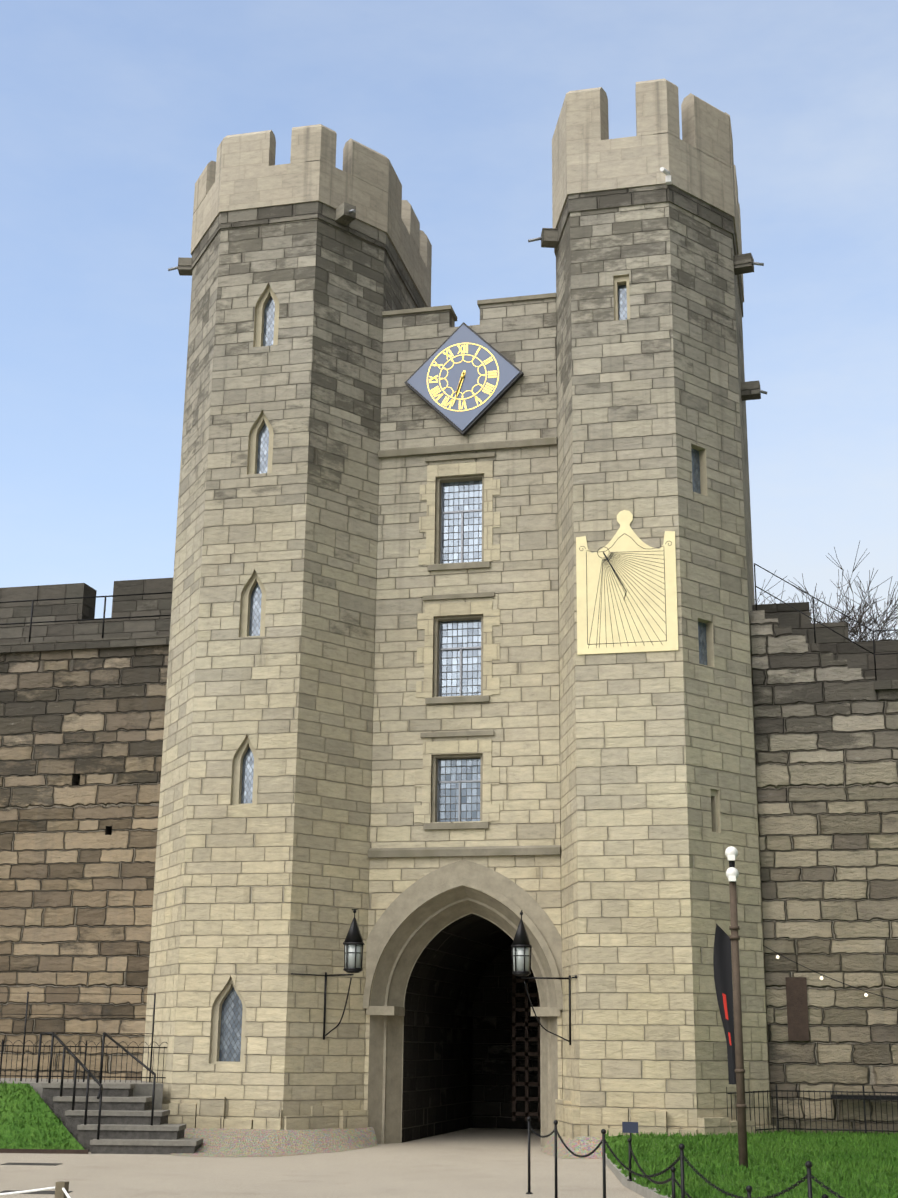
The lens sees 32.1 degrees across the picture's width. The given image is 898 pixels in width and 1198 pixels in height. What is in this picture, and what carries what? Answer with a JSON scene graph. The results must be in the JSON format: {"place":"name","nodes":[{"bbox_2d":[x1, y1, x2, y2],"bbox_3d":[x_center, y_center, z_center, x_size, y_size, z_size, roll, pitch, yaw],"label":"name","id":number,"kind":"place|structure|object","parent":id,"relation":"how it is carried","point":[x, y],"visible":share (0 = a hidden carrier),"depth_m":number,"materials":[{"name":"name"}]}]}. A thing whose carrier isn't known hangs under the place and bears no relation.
{"place":"outdoors","nodes":[
{"label":"outdoors","id":0,"kind":"place"},
{"bbox_2d":[0,1128,644,1197],"bbox_3d":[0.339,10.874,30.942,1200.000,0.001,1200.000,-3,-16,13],"label":"ground","id":1,"kind":"structure","parent":0,"point":[480,1163],"depth_m":24.16,"materials":[{"name":"beige concrete"}]},
{"bbox_2d":[0,1181,70,1197],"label":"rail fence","id":2,"kind":"object","parent":1,"relation":"on","point":[61,1188],"visible":1,"depth_m":15.85,"materials":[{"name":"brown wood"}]},
{"bbox_2d":[0,1163,71,1193],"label":"drain covers","id":3,"kind":"object","parent":1,"relation":"on","point":[42,1192],"visible":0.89,"depth_m":25.14,"materials":[{"name":"grey metal"}]},
{"bbox_2d":[0,1083,84,1149],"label":"bank grass","id":4,"kind":"structure","parent":1,"relation":"on","point":[9,1115],"depth_m":28.88,"materials":[{"name":"green plant"}]},
{"bbox_2d":[0,1081,83,1149],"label":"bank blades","id":5,"kind":"object","parent":4,"relation":"on","point":[37,1123],"visible":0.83,"depth_m":28.89,"materials":[{"name":"green plant"}]},
{"bbox_2d":[0,1149,88,1153],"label":"bank edging","id":6,"kind":"object","parent":1,"relation":"on","point":[59,1151],"visible":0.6,"depth_m":27.84,"materials":[{"name":"grey stone"}]},
{"bbox_2d":[0,1078,162,1109],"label":"terrace","id":7,"kind":"structure","parent":1,"relation":"on","point":[143,1088],"depth_m":30.65,"materials":[{"name":"stone"}]},
{"bbox_2d":[0,992,167,1139],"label":"railings","id":8,"kind":"object","parent":7,"relation":"on","point":[83,1066],"visible":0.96,"depth_m":31.31,"materials":[{"name":"black metal"}]},
{"bbox_2d":[0,646,168,1079],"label":"curtain wall","id":9,"kind":"structure","parent":1,"relation":"on","point":[81,739],"depth_m":35.12,"materials":[{"name":"stone"}]},
{"bbox_2d":[0,578,172,653],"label":"parapet wall","id":10,"kind":"structure","parent":9,"relation":"on","point":[118,633],"depth_m":38.62,"materials":[{"name":"stone"}]},
{"bbox_2d":[0,592,171,641],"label":"railing","id":11,"kind":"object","parent":10,"relation":"attached to","point":[103,619],"depth_m":36.90,"materials":[{"name":"black metal"}]},
{"bbox_2d":[41,1082,202,1154],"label":"steps","id":12,"kind":"structure","parent":1,"relation":"on","point":[126,1127],"depth_m":28.93,"materials":[{"name":"grey stone"}]},
{"bbox_2d":[142,219,416,1128],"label":"left tower","id":13,"kind":"structure","parent":1,"relation":"on","point":[260,895],"depth_m":33.26,"materials":[{"name":"beige stone"}]},
{"bbox_2d":[191,201,425,307],"bbox_3d":[-3.601,-8.021,38.714,4.920,0.420,5.970,-3,-16,13],"label":"string course","id":14,"kind":"object","parent":13,"relation":"attached to","point":[298,212],"visible":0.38,"depth_m":36.12,"materials":[{"name":"stone"}]},
{"bbox_2d":[191,124,431,306],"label":"battlement parapet","id":15,"kind":"structure","parent":14,"relation":"on","point":[243,172],"depth_m":36.53,"materials":[{"name":"beige stone"}]},
{"bbox_2d":[323,909,364,1039],"bbox_3d":[-2.151,7.498,31.207,1.092,2.541,0.397,-13,-21,39],"label":"lantern","id":16,"kind":"object","parent":13,"relation":"attached to","point":[353,943],"visible":1,"depth_m":31.04,"materials":[{"name":"black metal"}]},
{"bbox_2d":[219,285,706,1061],"bbox_3d":[0.501,1.104,33.101,9.880,16.856,1.740,-3,-16,13],"label":"window glass","id":17,"kind":"object","parent":13,"relation":"on","point":[465,495],"visible":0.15,"depth_m":33.88,"materials":[{"name":"black glass"}]},
{"bbox_2d":[168,202,766,400],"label":"water spouts","id":18,"kind":"object","parent":13,"relation":"on","point":[345,215],"visible":0.77,"depth_m":35.45,"materials":[{"name":"stone"}]},
{"bbox_2d":[363,298,562,1146],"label":"wall","id":19,"kind":"structure","parent":1,"relation":"on","point":[449,1054],"depth_m":34.05,"materials":[{"name":"beige stone"}]},
{"bbox_2d":[414,452,499,829],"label":"window surrounds","id":20,"kind":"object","parent":19,"relation":"attached to","point":[491,687],"depth_m":33.91,"materials":[{"name":"beige stone"}]},
{"bbox_2d":[363,860,562,1143],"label":"arch mouldings","id":21,"kind":"object","parent":19,"relation":"attached to","point":[416,895],"visible":0.6,"depth_m":32.26,"materials":[{"name":"stone"}]},
{"bbox_2d":[404,322,523,435],"bbox_3d":[0.332,-5.009,35.415,2.756,2.756,0.160,-3,-16,13],"label":"clock face board","id":22,"kind":"object","parent":19,"relation":"attached to","point":[463,423],"visible":0.86,"depth_m":35.32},
{"bbox_2d":[427,343,498,410],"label":"clock numerals","id":23,"kind":"object","parent":22,"relation":"attached to","point":[460,381],"visible":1,"depth_m":35.30,"materials":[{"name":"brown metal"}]},
{"bbox_2d":[368,437,560,857],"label":"string courses","id":24,"kind":"object","parent":19,"relation":"attached to","point":[477,850],"visible":1,"depth_m":32.85,"materials":[{"name":"stone"}]},
{"bbox_2d":[382,293,555,320],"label":"copings","id":25,"kind":"object","parent":19,"relation":"on","point":[479,303],"visible":0.31,"depth_m":35.94,"materials":[{"name":"beige stone"}]},
{"bbox_2d":[512,942,540,1120],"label":"gate","id":26,"kind":"structure","parent":19,"relation":"attached to","point":[526,1068],"depth_m":36.05,"materials":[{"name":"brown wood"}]},
{"bbox_2d":[162,1097,775,1138],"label":"tower plinth stones","id":27,"kind":"object","parent":1,"relation":"on","point":[206,1112],"visible":0.17,"depth_m":30.27,"materials":[{"name":"beige stone"}]},
{"bbox_2d":[605,1153,671,1197],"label":"kerb","id":28,"kind":"structure","parent":1,"relation":"on","point":[643,1191],"depth_m":21.98,"materials":[{"name":"stone"}]},
{"bbox_2d":[556,202,771,1134],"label":"right tower","id":29,"kind":"structure","parent":1,"relation":"on","point":[658,797],"depth_m":31.19,"materials":[{"name":"beige stone"}]},
{"bbox_2d":[291,973,576,978],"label":"lantern tie rods","id":30,"kind":"object","parent":29,"relation":"attached to","point":[325,975],"visible":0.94,"depth_m":31.17,"materials":[{"name":"black metal"}]},
{"bbox_2d":[511,910,570,1044],"bbox_3d":[1.762,7.392,30.496,1.179,2.541,0.397,5,-17,-16],"label":"lantern","id":31,"kind":"object","parent":29,"relation":"attached to","point":[521,946],"visible":0.98,"depth_m":30.39,"materials":[{"name":"black metal"}]},
{"bbox_2d":[576,510,678,654],"bbox_3d":[3.538,-0.433,31.380,2.020,3.010,0.482,-3,-16,13],"label":"sundial","id":32,"kind":"object","parent":29,"relation":"attached to","point":[626,589],"visible":0.98,"depth_m":31.47,"materials":[{"name":"yellow stone"}]},
{"bbox_2d":[554,184,742,316],"bbox_3d":[4.691,-7.940,36.663,4.070,0.420,5.970,-3,-16,13],"label":"string course","id":33,"kind":"object","parent":29,"relation":"attached to","point":[652,194],"visible":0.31,"depth_m":34.07,"materials":[{"name":"stone"}]},
{"bbox_2d":[552,78,743,301],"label":"battlement parapet","id":34,"kind":"structure","parent":33,"relation":"on","point":[589,155],"depth_m":34.49,"materials":[{"name":"beige stone"}]},
{"bbox_2d":[660,167,671,184],"bbox_3d":[4.664,-9.123,33.518,0.141,0.219,0.503,-6,-17,23],"label":"security camera","id":35,"kind":"object","parent":29,"relation":"attached to","point":[668,180],"visible":1,"depth_m":33.59,"materials":[{"name":"white plastic"}]},
{"bbox_2d":[763,945,897,1000],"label":"festoon lights","id":36,"kind":"object","parent":29,"relation":"attached to","point":[821,978],"visible":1,"depth_m":30.30,"materials":[{"name":"black rubber"}]},
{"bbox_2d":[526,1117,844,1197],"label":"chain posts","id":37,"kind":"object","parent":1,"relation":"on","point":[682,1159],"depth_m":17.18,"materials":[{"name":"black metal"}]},
{"bbox_2d":[750,610,897,1133],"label":"curtain wall","id":38,"kind":"structure","parent":1,"relation":"on","point":[826,735],"depth_m":31.07,"materials":[{"name":"stone"}]},
{"bbox_2d":[785,977,808,1040],"bbox_3d":[6.807,8.008,30.479,0.400,1.200,0.060,-3,-16,13],"label":"wall plaque","id":39,"kind":"object","parent":38,"relation":"attached to","point":[797,1009],"depth_m":30.45,"materials":[{"name":"brown wood"}]},
{"bbox_2d":[752,602,897,689],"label":"parapet wall","id":40,"kind":"structure","parent":38,"relation":"on","point":[843,648],"depth_m":34.22,"materials":[{"name":"stone"}]},
{"bbox_2d":[754,563,897,680],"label":"railing wall","id":41,"kind":"structure","parent":40,"relation":"attached to","point":[873,631],"depth_m":32.67,"materials":[{"name":"black metal"}]},
{"bbox_2d":[755,541,897,641],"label":"bare tree behind wall","id":42,"kind":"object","parent":1,"relation":"on","point":[865,623],"visible":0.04,"depth_m":48.88,"materials":[{"name":"brown plant"}]},
{"bbox_2d":[170,1127,601,1158],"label":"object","id":43,"kind":"structure","parent":0,"point":[221,1142],"depth_m":29.19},
{"bbox_2d":[0,0,897,640],"label":"sky","id":44,"kind":"structure","parent":0,"point":[112,112],"materials":[{"name":"blue"}]},
{"bbox_2d":[605,1129,897,1197],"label":"lawn","id":45,"kind":"structure","parent":0,"point":[886,1140],"depth_m":23.60,"materials":[{"name":"green plant"}]},
{"bbox_2d":[622,1122,637,1158],"bbox_3d":[2.950,8.831,25.325,0.260,0.650,0.042,-3,-16,13],"label":"info sign","id":46,"kind":"object","parent":45,"relation":"on","point":[630,1127],"visible":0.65,"depth_m":25.37,"materials":[{"name":"black metal"}]},
{"bbox_2d":[627,1138,828,1197],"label":"lawn chain posts","id":47,"kind":"object","parent":45,"relation":"on","point":[674,1180],"depth_m":17.27,"materials":[{"name":"black metal"}]},
{"bbox_2d":[713,846,747,1168],"bbox_3d":[4.246,6.315,23.592,0.434,5.121,0.212,-3,-16,13],"label":"lamp post","id":48,"kind":"object","parent":45,"relation":"on","point":[726,965],"visible":1,"depth_m":23.66,"materials":[{"name":"brown metal"}]},
{"bbox_2d":[726,1084,897,1135],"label":"railings","id":49,"kind":"object","parent":45,"relation":"on","point":[880,1097],"visible":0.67,"depth_m":29.27,"materials":[{"name":"black metal"}]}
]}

